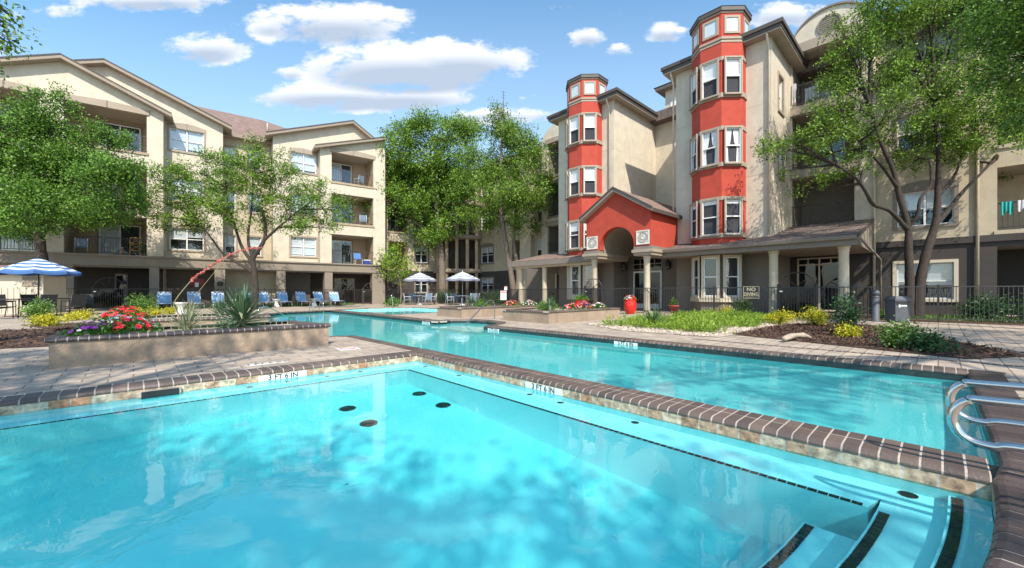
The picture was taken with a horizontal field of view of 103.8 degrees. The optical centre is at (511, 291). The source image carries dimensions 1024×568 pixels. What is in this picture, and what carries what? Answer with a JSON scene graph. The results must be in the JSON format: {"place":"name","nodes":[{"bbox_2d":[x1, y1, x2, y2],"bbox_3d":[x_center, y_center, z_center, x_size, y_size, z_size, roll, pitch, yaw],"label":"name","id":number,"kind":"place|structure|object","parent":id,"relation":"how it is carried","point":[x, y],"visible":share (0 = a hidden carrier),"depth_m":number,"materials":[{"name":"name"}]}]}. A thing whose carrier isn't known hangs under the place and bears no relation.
{"place":"outdoors","nodes":[
{"label":"outdoors","id":0,"kind":"place"},
{"bbox_2d":[0,361,994,567],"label":"pool water","id":1,"kind":"structure","parent":0,"point":[435,466],"depth_m":2.28,"materials":[{"name":"teal liquid"}]},
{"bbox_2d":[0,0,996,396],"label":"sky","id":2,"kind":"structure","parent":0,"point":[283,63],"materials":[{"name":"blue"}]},
{"bbox_2d":[0,302,1023,399],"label":"pavement","id":3,"kind":"structure","parent":0,"point":[25,370],"depth_m":6.53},
{"bbox_2d":[0,0,41,80],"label":"tree","id":4,"kind":"object","parent":3,"relation":"on","point":[8,49],"visible":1,"depth_m":8.46,"materials":[{"name":"green plant"}]},
{"bbox_2d":[0,265,73,313],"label":"utility shed","id":5,"kind":"structure","parent":3,"relation":"on","point":[12,286],"depth_m":18.51,"materials":[{"name":"brown"}]},
{"bbox_2d":[0,326,73,347],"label":"mulch bed","id":6,"kind":"object","parent":3,"relation":"on","point":[33,335],"depth_m":8.72,"materials":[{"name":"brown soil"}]},
{"bbox_2d":[15,296,58,321],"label":"shrub","id":7,"kind":"object","parent":3,"relation":"on","point":[29,311],"visible":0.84,"depth_m":13.50,"materials":[{"name":"green plant"}]},
{"bbox_2d":[0,255,81,302],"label":"parasol","id":8,"kind":"object","parent":3,"relation":"on","point":[38,266],"visible":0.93,"depth_m":16.03,"materials":[{"name":"blue fabric"}]},
{"bbox_2d":[28,294,57,317],"bbox_3d":[-18.418,0.540,15.793,0.572,0.927,0.580,0,0,7],"label":"patio chair","id":9,"kind":"object","parent":3,"relation":"on","point":[53,298],"visible":0.48,"depth_m":15.80,"materials":[{"name":"black metal"}]},
{"bbox_2d":[25,322,105,330],"bbox_3d":[-11.421,0.988,12.047,4.900,0.001,4.800,0,0,-43],"label":"mulch bed","id":10,"kind":"object","parent":3,"relation":"on","point":[60,325],"visible":0.17,"depth_m":11.84,"materials":[{"name":"brown soil"}]},
{"bbox_2d":[24,310,73,326],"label":"shrub","id":11,"kind":"object","parent":10,"relation":"on","point":[45,321],"visible":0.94,"depth_m":11.73,"materials":[{"name":"yellow plant"}]},
{"bbox_2d":[56,310,90,320],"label":"shrub","id":12,"kind":"object","parent":10,"relation":"on","point":[72,316],"visible":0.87,"depth_m":14.07,"materials":[{"name":"yellow plant"}]},
{"bbox_2d":[60,294,86,314],"bbox_3d":[-18.301,0.540,16.787,0.572,0.927,0.580,0,0,7],"label":"patio chair","id":13,"kind":"object","parent":3,"relation":"on","point":[78,299],"visible":0.82,"depth_m":16.70,"materials":[{"name":"black metal"}]},
{"bbox_2d":[0,79,158,260],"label":"tree","id":14,"kind":"object","parent":3,"relation":"on","point":[53,194],"visible":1,"depth_m":18.53,"materials":[{"name":"green plant"}]},
{"bbox_2d":[91,277,126,308],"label":"gate","id":15,"kind":"structure","parent":3,"relation":"on","point":[107,297],"depth_m":22.53,"materials":[{"name":"black metal"}]},
{"bbox_2d":[124,292,161,312],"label":"shrub","id":16,"kind":"object","parent":3,"relation":"on","point":[142,304],"visible":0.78,"depth_m":16.78,"materials":[{"name":"green plant"}]},
{"bbox_2d":[156,292,171,307],"bbox_3d":[-20.106,0.491,23.213,0.692,1.021,1.699,0,0,-40],"label":"sun lounger","id":17,"kind":"object","parent":3,"relation":"on","point":[165,297],"visible":0.88,"depth_m":23.67,"materials":[{"name":"blue fabric"}]},
{"bbox_2d":[44,320,330,368],"bbox_3d":[-5.219,0.799,6.913,3.556,0.401,1.492,0,0,-43],"label":"planter","id":18,"kind":"object","parent":3,"relation":"on","point":[66,351],"visible":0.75,"depth_m":6.12,"materials":[{"name":"paint"}]},
{"bbox_2d":[57,318,128,335],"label":"petunia clump","id":19,"kind":"object","parent":18,"relation":"in","point":[95,328],"visible":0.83,"depth_m":5.67,"materials":[{"name":"purple plant"}]},
{"bbox_2d":[81,313,161,334],"bbox_3d":[-6.120,0.497,6.365,0.973,0.343,0.643,0,0,-63],"label":"petunia clump","id":20,"kind":"object","parent":18,"relation":"on","point":[127,316],"visible":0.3,"depth_m":6.32,"materials":[{"name":"red plant"}]},
{"bbox_2d":[100,316,162,333],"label":"petunia clump","id":21,"kind":"object","parent":18,"relation":"on","point":[122,323],"visible":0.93,"depth_m":5.96,"materials":[{"name":"red plant"}]},
{"bbox_2d":[153,246,260,330],"bbox_3d":[-5.123,-0.026,6.500,1.709,1.465,1.062,0,0,23],"label":"yucca","id":22,"kind":"object","parent":18,"relation":"in","point":[187,325],"visible":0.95,"depth_m":6.62,"materials":[{"name":"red plant"}]},
{"bbox_2d":[212,314,236,328],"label":"shrub","id":23,"kind":"object","parent":18,"relation":"in","point":[227,325],"visible":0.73,"depth_m":6.81,"materials":[{"name":"green plant"}]},
{"bbox_2d":[202,281,276,327],"bbox_3d":[-4.935,0.308,7.347,1.336,1.090,1.327,0,0,-43],"label":"yucca","id":24,"kind":"object","parent":18,"relation":"in","point":[241,305],"visible":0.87,"depth_m":7.27,"materials":[{"name":"green plant"}]},
{"bbox_2d":[112,312,269,325],"bbox_3d":[-7.723,0.789,9.726,2.872,0.421,1.922,0,0,-43],"label":"planter","id":25,"kind":"object","parent":3,"relation":"on","point":[155,320],"visible":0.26,"depth_m":9.27,"materials":[{"name":"paint"}]},
{"bbox_2d":[90,304,154,319],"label":"petunia clump","id":26,"kind":"object","parent":25,"relation":"on","point":[117,311],"visible":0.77,"depth_m":8.47,"materials":[{"name":"red plant"}]},
{"bbox_2d":[202,293,231,316],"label":"yucca","id":27,"kind":"object","parent":25,"relation":"in","point":[219,301],"visible":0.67,"depth_m":9.89,"materials":[{"name":"green plant"}]},
{"bbox_2d":[0,53,387,307],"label":"apartment building","id":28,"kind":"structure","parent":3,"relation":"on","point":[341,155],"depth_m":27.38,"materials":[{"name":"beige paint"}]},
{"bbox_2d":[73,238,87,252],"bbox_3d":[-25.600,-2.715,23.838,0.572,0.927,0.580,0,0,37],"label":"patio chair","id":29,"kind":"object","parent":28,"relation":"on","point":[81,242],"visible":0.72,"depth_m":23.71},
{"bbox_2d":[167,225,205,252],"bbox_3d":[-21.855,-3.525,27.025,2.013,1.690,0.665,0,0,-36],"label":"window","id":30,"kind":"structure","parent":28,"relation":"in","point":[175,242],"depth_m":26.99,"materials":[{"name":"grey glass"}]},
{"bbox_2d":[167,175,205,202],"bbox_3d":[-21.855,-6.775,27.025,2.013,1.690,0.665,0,0,-36],"label":"window","id":31,"kind":"structure","parent":28,"relation":"in","point":[178,183],"depth_m":26.89,"materials":[{"name":"white glass"}]},
{"bbox_2d":[167,123,205,155],"bbox_3d":[-21.855,-10.215,27.025,2.013,1.970,0.665,0,0,-36],"label":"window","id":32,"kind":"structure","parent":28,"relation":"in","point":[184,141],"depth_m":26.86,"materials":[{"name":"white glass"}]},
{"bbox_2d":[223,233,237,255],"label":"window","id":33,"kind":"structure","parent":28,"relation":"in","point":[229,242],"depth_m":29.57,"materials":[{"name":"grey glass"}]},
{"bbox_2d":[247,235,262,256],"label":"window","id":34,"kind":"structure","parent":28,"relation":"in","point":[255,240],"depth_m":30.48,"materials":[{"name":"white glass"}]},
{"bbox_2d":[289,235,317,257],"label":"window","id":35,"kind":"structure","parent":28,"relation":"in","point":[307,247],"depth_m":30.99,"materials":[{"name":"white glass"}]},
{"bbox_2d":[289,148,317,175],"bbox_3d":[-16.180,-10.055,31.114,2.007,1.950,0.665,0,0,-36],"label":"window","id":36,"kind":"structure","parent":28,"relation":"in","point":[308,163],"depth_m":31.07,"materials":[{"name":"white glass"}]},
{"bbox_2d":[187,292,204,308],"bbox_3d":[-19.089,0.491,24.224,0.692,1.021,1.699,0,0,-45],"label":"sun lounger","id":37,"kind":"object","parent":3,"relation":"on","point":[192,295],"visible":0.68,"depth_m":24.67,"materials":[{"name":"blue fabric"}]},
{"bbox_2d":[0,351,416,406],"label":"pool coping","id":38,"kind":"object","parent":3,"relation":"on","point":[22,399],"visible":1,"depth_m":4.57,"materials":[{"name":"brick"}]},
{"bbox_2d":[122,130,357,309],"bbox_3d":[-15.507,-4.021,22.785,13.355,10.264,5.660,0,0,5],"label":"tree","id":39,"kind":"object","parent":3,"relation":"on","point":[189,218],"visible":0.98,"depth_m":22.48,"materials":[{"name":"green plant"}]},
{"bbox_2d":[125,303,354,308],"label":"pool deck","id":40,"kind":"structure","parent":3,"relation":"on","point":[303,304],"depth_m":28.23,"materials":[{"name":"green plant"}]},
{"bbox_2d":[130,288,357,306],"bbox_3d":[-17.186,0.375,27.912,13.992,1.250,0.061,0,0,-44],"label":"fence","id":41,"kind":"object","parent":3,"relation":"on","point":[264,289],"visible":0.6,"depth_m":28.20,"materials":[{"name":"brown metal"}]},
{"bbox_2d":[362,283,371,303],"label":"gate","id":42,"kind":"structure","parent":3,"relation":"on","point":[366,296],"depth_m":32.93,"materials":[{"name":"brown metal"}]},
{"bbox_2d":[328,335,422,350],"bbox_3d":[-4.956,1.028,9.544,8.544,0.059,1.172,0,0,36],"label":"pool coping","id":43,"kind":"object","parent":3,"relation":"on","point":[411,348],"visible":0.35,"depth_m":7.94,"materials":[{"name":"brick"}]},
{"bbox_2d":[329,310,446,322],"bbox_3d":[-6.248,1.028,18.206,0.369,0.059,11.525,0,0,-42],"label":"pool coping","id":44,"kind":"object","parent":3,"relation":"on","point":[412,318],"visible":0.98,"depth_m":16.39,"materials":[{"name":"brick"}]},
{"bbox_2d":[345,308,436,310],"bbox_3d":[-5.973,1.265,22.196,5.050,0.470,7.300,0,0,-43],"label":"pool shell","id":45,"kind":"object","parent":3,"relation":"in","point":[393,308],"visible":0.13,"depth_m":25.06,"materials":[{"name":"paint"}]},
{"bbox_2d":[356,310,436,314],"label":"pool water","id":46,"kind":"structure","parent":45,"relation":"in","point":[392,312],"depth_m":23.16,"materials":[{"name":"teal liquid"}]},
{"bbox_2d":[371,237,417,303],"bbox_3d":[-9.704,-1.740,33.082,3.458,5.689,3.883,0,0,-43],"label":"tree","id":47,"kind":"object","parent":3,"relation":"on","point":[386,263],"visible":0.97,"depth_m":32.87,"materials":[{"name":"green plant"}]},
{"bbox_2d":[403,271,436,304],"bbox_3d":[-7.231,-0.325,31.509,2.439,2.650,2.439,0,0,24],"label":"parasol","id":48,"kind":"object","parent":3,"relation":"on","point":[419,277],"visible":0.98,"depth_m":30.86,"materials":[{"name":"white fabric"}]},
{"bbox_2d":[352,104,487,301],"bbox_3d":[-8.132,-7.630,35.890,12.354,17.473,9.003,0,0,-2],"label":"tree","id":49,"kind":"object","parent":3,"relation":"on","point":[435,166],"visible":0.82,"depth_m":34.76,"materials":[{"name":"green plant"}]},
{"bbox_2d":[437,290,460,303],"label":"shrub","id":50,"kind":"object","parent":3,"relation":"on","point":[442,296],"visible":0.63,"depth_m":34.24,"materials":[{"name":"green plant"}]},
{"bbox_2d":[445,270,479,304],"bbox_3d":[-3.723,-0.325,30.209,2.439,2.650,2.439,0,0,24],"label":"parasol","id":51,"kind":"object","parent":3,"relation":"on","point":[462,276],"visible":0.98,"depth_m":29.62,"materials":[{"name":"white fabric"}]},
{"bbox_2d":[436,304,537,317],"bbox_3d":[-0.782,0.799,17.744,4.872,0.401,1.772,0,0,-43],"label":"planter","id":52,"kind":"object","parent":3,"relation":"on","point":[459,311],"visible":0.66,"depth_m":16.30,"materials":[{"name":"paint"}]},
{"bbox_2d":[398,288,583,306],"bbox_3d":[-2.580,0.375,28.455,19.646,1.250,3.614,0,0,40],"label":"fence","id":53,"kind":"object","parent":3,"relation":"on","point":[540,295],"visible":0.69,"depth_m":27.34,"materials":[{"name":"black metal"}]},
{"bbox_2d":[449,96,558,302],"bbox_3d":[-0.674,-6.721,29.888,9.370,15.721,7.928,0,0,21],"label":"tree","id":54,"kind":"object","parent":3,"relation":"on","point":[516,197],"visible":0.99,"depth_m":29.70,"materials":[{"name":"green plant"}]},
{"bbox_2d":[502,306,620,323],"bbox_3d":[1.908,0.799,14.817,4.172,0.401,2.222,0,0,-43],"label":"planter","id":55,"kind":"object","parent":3,"relation":"on","point":[533,315],"visible":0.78,"depth_m":13.62,"materials":[{"name":"paint"}]},
{"bbox_2d":[584,278,603,304],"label":"gate","id":56,"kind":"structure","parent":3,"relation":"on","point":[593,294],"depth_m":20.41,"materials":[{"name":"black metal"}]},
{"bbox_2d":[624,295,637,313],"bbox_3d":[5.374,0.557,18.147,0.674,0.886,0.638,0,0,15],"label":"flower pot","id":57,"kind":"object","parent":3,"relation":"on","point":[630,305],"visible":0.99,"depth_m":17.96,"materials":[{"name":"red ceramic"}]},
{"bbox_2d":[589,321,776,336],"bbox_3d":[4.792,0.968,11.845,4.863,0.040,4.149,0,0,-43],"label":"gravel","id":58,"kind":"structure","parent":3,"relation":"on","point":[675,331],"depth_m":10.26,"materials":[{"name":"beige gravel"}]},
{"bbox_2d":[635,303,669,327],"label":"yucca","id":59,"kind":"object","parent":58,"relation":"on","point":[649,317],"visible":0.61,"depth_m":11.13,"materials":[{"name":"green plant"}]},
{"bbox_2d":[598,307,790,333],"bbox_3d":[6.505,0.827,13.413,8.649,0.574,4.327,0,0,-43],"label":"ground cover","id":60,"kind":"object","parent":58,"relation":"on","point":[702,320],"visible":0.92,"depth_m":11.51,"materials":[{"name":"green plant"}]},
{"bbox_2d":[603,286,776,311],"bbox_3d":[7.505,0.375,17.942,7.380,1.250,0.075,0,0,36],"label":"fence","id":61,"kind":"object","parent":3,"relation":"on","point":[713,287],"visible":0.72,"depth_m":17.83,"materials":[{"name":"black metal"}]},
{"bbox_2d":[743,286,759,298],"bbox_3d":[9.689,0.020,16.271,0.600,0.520,0.030,0,0,36],"label":"no diving sign","id":62,"kind":"object","parent":61,"relation":"attached to","point":[751,292],"visible":1,"depth_m":16.25,"materials":[{"name":"black"}]},
{"bbox_2d":[386,0,1023,318],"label":"apartment building","id":63,"kind":"structure","parent":3,"relation":"on","point":[680,191],"depth_m":18.61,"materials":[{"name":"beige paint"}]},
{"bbox_2d":[414,275,428,293],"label":"window","id":64,"kind":"structure","parent":63,"relation":"in","point":[422,286],"depth_m":37.97,"materials":[{"name":"glass"}]},
{"bbox_2d":[414,245,428,263],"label":"window","id":65,"kind":"structure","parent":63,"relation":"in","point":[419,259],"depth_m":37.92,"materials":[{"name":"glass"}]},
{"bbox_2d":[480,243,493,264],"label":"window","id":66,"kind":"structure","parent":63,"relation":"in","point":[488,252],"depth_m":38.51,"materials":[{"name":"grey glass"}]},
{"bbox_2d":[480,277,493,293],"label":"window","id":67,"kind":"structure","parent":63,"relation":"in","point":[487,282],"depth_m":38.54,"materials":[{"name":"glass"}]},
{"bbox_2d":[633,258,662,308],"bbox_3d":[7.847,-0.510,23.281,0.075,2.920,1.810,0,0,-43],"label":"entry door","id":68,"kind":"structure","parent":63,"relation":"in","point":[656,265],"depth_m":23.15,"materials":[{"name":"white glass"}]},
{"bbox_2d":[778,70,784,117],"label":"window","id":69,"kind":"structure","parent":63,"relation":"in","point":[779,74],"depth_m":18.76,"materials":[{"name":"white plastic"}]},
{"bbox_2d":[805,86,822,102],"bbox_3d":[14.726,-9.500,19.616,0.572,0.927,0.580,0,0,-33],"label":"patio chair","id":70,"kind":"object","parent":63,"relation":"on","point":[810,94],"visible":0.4,"depth_m":19.55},
{"bbox_2d":[797,257,837,310],"bbox_3d":[14.432,-0.360,18.862,0.058,2.520,1.721,0,0,-43],"label":"porch door","id":71,"kind":"structure","parent":63,"relation":"in","point":[823,270],"depth_m":18.78,"materials":[{"name":"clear glass"}]},
{"bbox_2d":[893,179,958,230],"bbox_3d":[17.038,-3.580,16.576,0.665,1.960,1.866,0,0,-43],"label":"window","id":72,"kind":"structure","parent":63,"relation":"in","point":[924,220],"depth_m":16.45,"materials":[{"name":"grey glass"}]},
{"bbox_2d":[893,106,958,154],"bbox_3d":[17.038,-6.610,16.576,0.665,1.660,1.866,0,0,-43],"label":"window","id":73,"kind":"structure","parent":63,"relation":"in","point":[899,121],"depth_m":16.97,"materials":[{"name":"grey glass"}]},
{"bbox_2d":[893,21,958,78],"bbox_3d":[17.038,-9.810,16.576,0.665,1.660,1.866,0,0,-43],"label":"window","id":74,"kind":"structure","parent":63,"relation":"in","point":[956,32],"depth_m":16.30,"materials":[{"name":"grey glass"}]},
{"bbox_2d":[893,259,958,301],"bbox_3d":[17.051,-0.450,16.605,0.665,1.700,1.875,0,0,-43],"label":"window","id":75,"kind":"structure","parent":63,"relation":"in","point":[946,273],"depth_m":16.31,"materials":[{"name":"glass"}]},
{"bbox_2d":[1000,201,1013,214],"bbox_3d":[18.303,-3.091,14.847,0.115,0.498,0.306,0,0,-43],"label":"towel","id":76,"kind":"object","parent":63,"relation":"hanging from","point":[1008,206],"visible":1,"depth_m":14.83,"materials":[{"name":"teal fabric"}]},
{"bbox_2d":[733,298,756,311],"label":"shrub","id":77,"kind":"object","parent":3,"relation":"on","point":[739,305],"visible":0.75,"depth_m":16.75,"materials":[{"name":"green plant"}]},
{"bbox_2d":[763,306,799,323],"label":"shrub","id":78,"kind":"object","parent":3,"relation":"on","point":[783,316],"visible":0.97,"depth_m":12.47,"materials":[{"name":"yellow plant"}]},
{"bbox_2d":[777,272,817,315],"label":"gate","id":79,"kind":"structure","parent":3,"relation":"on","point":[795,299],"depth_m":15.38,"materials":[{"name":"black metal"}]},
{"bbox_2d":[683,312,1023,324],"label":"mulch bed","id":80,"kind":"object","parent":3,"relation":"on","point":[978,322],"visible":0.33,"depth_m":13.45,"materials":[{"name":"brown soil"}]},
{"bbox_2d":[750,0,1023,317],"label":"tree","id":81,"kind":"object","parent":80,"relation":"on","point":[933,91],"visible":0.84,"depth_m":14.81,"materials":[{"name":"green plant"}]},
{"bbox_2d":[818,284,1023,321],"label":"fence","id":82,"kind":"object","parent":80,"relation":"on","point":[938,286],"visible":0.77,"depth_m":13.20,"materials":[{"name":"black metal"}]},
{"bbox_2d":[910,314,1023,322],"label":"fence foot grass","id":83,"kind":"structure","parent":80,"relation":"on","point":[963,317],"depth_m":13.94,"materials":[{"name":"green plant"}]},
{"bbox_2d":[943,289,1021,318],"bbox_3d":[16.463,0.617,13.960,1.578,1.431,1.838,0,0,6],"label":"shrub","id":84,"kind":"object","parent":80,"relation":"on","point":[986,308],"visible":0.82,"depth_m":13.73,"materials":[{"name":"green plant"}]},
{"bbox_2d":[695,339,1023,366],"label":"brick edging","id":85,"kind":"object","parent":3,"relation":"on","point":[868,353],"visible":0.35,"depth_m":6.42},
{"bbox_2d":[871,290,880,321],"bbox_3d":[12.320,0.460,13.609,0.260,1.080,0.260,0,0,-43],"label":"bollard light","id":86,"kind":"object","parent":3,"relation":"on","point":[875,306],"visible":1,"depth_m":13.53,"materials":[{"name":"grey metal"}]},
{"bbox_2d":[733,320,1023,358],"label":"mulch bed","id":87,"kind":"object","parent":3,"relation":"on","point":[949,355],"visible":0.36,"depth_m":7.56,"materials":[{"name":"brown wood"}]},
{"bbox_2d":[781,333,811,340],"bbox_3d":[5.774,0.899,8.146,0.913,0.139,0.117,0,0,-24],"label":"driftwood","id":88,"kind":"object","parent":87,"relation":"on","point":[792,336],"visible":0.99,"depth_m":8.07,"materials":[{"name":"beige wood"}]},
{"bbox_2d":[795,306,833,325],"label":"shrub","id":89,"kind":"object","parent":87,"relation":"on","point":[813,315],"visible":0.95,"depth_m":11.70,"materials":[{"name":"yellow plant"}]},
{"bbox_2d":[820,286,870,332],"bbox_3d":[8.008,0.521,9.620,0.990,1.307,0.879,0,0,-43],"label":"shrub","id":90,"kind":"object","parent":87,"relation":"on","point":[849,313],"visible":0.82,"depth_m":9.53,"materials":[{"name":"green plant"}]},
{"bbox_2d":[830,320,866,337],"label":"shrub","id":91,"kind":"object","parent":87,"relation":"on","point":[846,331],"visible":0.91,"depth_m":8.77,"materials":[{"name":"yellow plant"}]},
{"bbox_2d":[869,315,929,348],"bbox_3d":[6.827,0.727,7.051,0.883,0.636,0.863,0,0,-43],"label":"shrub","id":92,"kind":"object","parent":87,"relation":"on","point":[894,333],"visible":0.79,"depth_m":7.03,"materials":[{"name":"green plant"}]},
{"bbox_2d":[896,323,967,354],"bbox_3d":[6.841,0.865,6.585,1.083,0.694,0.845,0,0,-43],"label":"shrub","id":93,"kind":"object","parent":87,"relation":"on","point":[932,343],"visible":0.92,"depth_m":6.59,"materials":[{"name":"green plant"}]},
{"bbox_2d":[884,296,910,322],"bbox_3d":[12.768,0.570,13.309,0.470,0.860,0.472,0,0,7],"label":"litter bin","id":94,"kind":"object","parent":3,"relation":"on","point":[897,306],"visible":0.93,"depth_m":13.12,"materials":[{"name":"black metal"}]},
{"bbox_2d":[928,0,1023,146],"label":"tree","id":95,"kind":"object","parent":3,"relation":"on","point":[1007,16],"visible":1,"depth_m":9.67,"materials":[{"name":"green plant"}]},
{"bbox_2d":[945,378,1023,428],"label":"handrail","id":96,"kind":"object","parent":3,"relation":"on","point":[954,389],"visible":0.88,"depth_m":2.17,"materials":[{"name":"metal"}]},
{"bbox_2d":[946,394,1023,452],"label":"handrail","id":97,"kind":"object","parent":3,"relation":"on","point":[955,407],"visible":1,"depth_m":1.85,"materials":[{"name":"metal"}]},
{"bbox_2d":[967,369,1023,483],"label":"pool coping","id":98,"kind":"object","parent":3,"relation":"on","point":[1011,465],"visible":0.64,"depth_m":2.97,"materials":[{"name":"brick"}]},
{"bbox_2d":[269,312,993,464],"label":"pool water","id":99,"kind":"structure","parent":0,"point":[906,409],"depth_m":5.22,"materials":[{"name":"teal liquid"}]},
{"label":"pool floor","id":100,"kind":"structure","parent":0,"visible":0},
{"bbox_2d":[0,356,995,564],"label":"pool shell","id":101,"kind":"object","parent":100,"relation":"on","point":[966,486],"visible":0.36,"depth_m":3.47,"materials":[{"name":"tile"}]},
{"bbox_2d":[139,386,180,397],"bbox_3d":[-3.840,1.131,4.388,0.350,0.138,0.038,0,0,-43],"label":"skimmer opening","id":102,"kind":"object","parent":101,"relation":"attached to","point":[156,392],"visible":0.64,"depth_m":4.37,"materials":[{"name":"plastic"}]},
{"bbox_2d":[259,370,306,381],"bbox_3d":[-2.975,1.094,5.228,0.556,0.075,0.006,0,0,-43],"label":"depth marker","id":103,"kind":"object","parent":101,"relation":"attached to","point":[280,375],"visible":1,"depth_m":5.22,"materials":[{"name":"white tile"}]},
{"bbox_2d":[525,381,561,395],"bbox_3d":[0.351,1.094,4.549,0.006,0.075,0.556,0,0,-43],"label":"depth marker","id":104,"kind":"object","parent":101,"relation":"attached to","point":[548,389],"visible":0.99,"depth_m":4.54,"materials":[{"name":"white tile"}]},
{"bbox_2d":[982,480,1023,567],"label":"pool coping","id":105,"kind":"object","parent":101,"relation":"on","point":[1006,549],"visible":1,"depth_m":1.71,"materials":[{"name":"brick"}]},
{"label":"pool floor","id":106,"kind":"structure","parent":0,"visible":0},
{"bbox_2d":[261,311,998,480],"bbox_3d":[-3.594,1.640,12.380,6.250,1.220,23.450,0,0,-43],"label":"pool shell","id":107,"kind":"object","parent":106,"relation":"on","point":[994,468],"visible":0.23,"depth_m":6.58,"materials":[{"name":"tile"}]},
{"bbox_2d":[431,319,967,375],"bbox_3d":[1.988,1.028,10.137,1.800,0.059,12.549,0,0,-43],"label":"pool coping","id":108,"kind":"object","parent":107,"relation":"on","point":[928,368],"visible":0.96,"depth_m":6.75,"materials":[{"name":"brick"}]},
{"bbox_2d":[409,349,991,484],"bbox_3d":[0.548,1.028,4.601,0.361,0.059,6.345,0,0,-43],"label":"pool coping","id":109,"kind":"object","parent":107,"relation":"on","point":[958,465],"visible":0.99,"depth_m":3.03,"materials":[{"name":"brick"}]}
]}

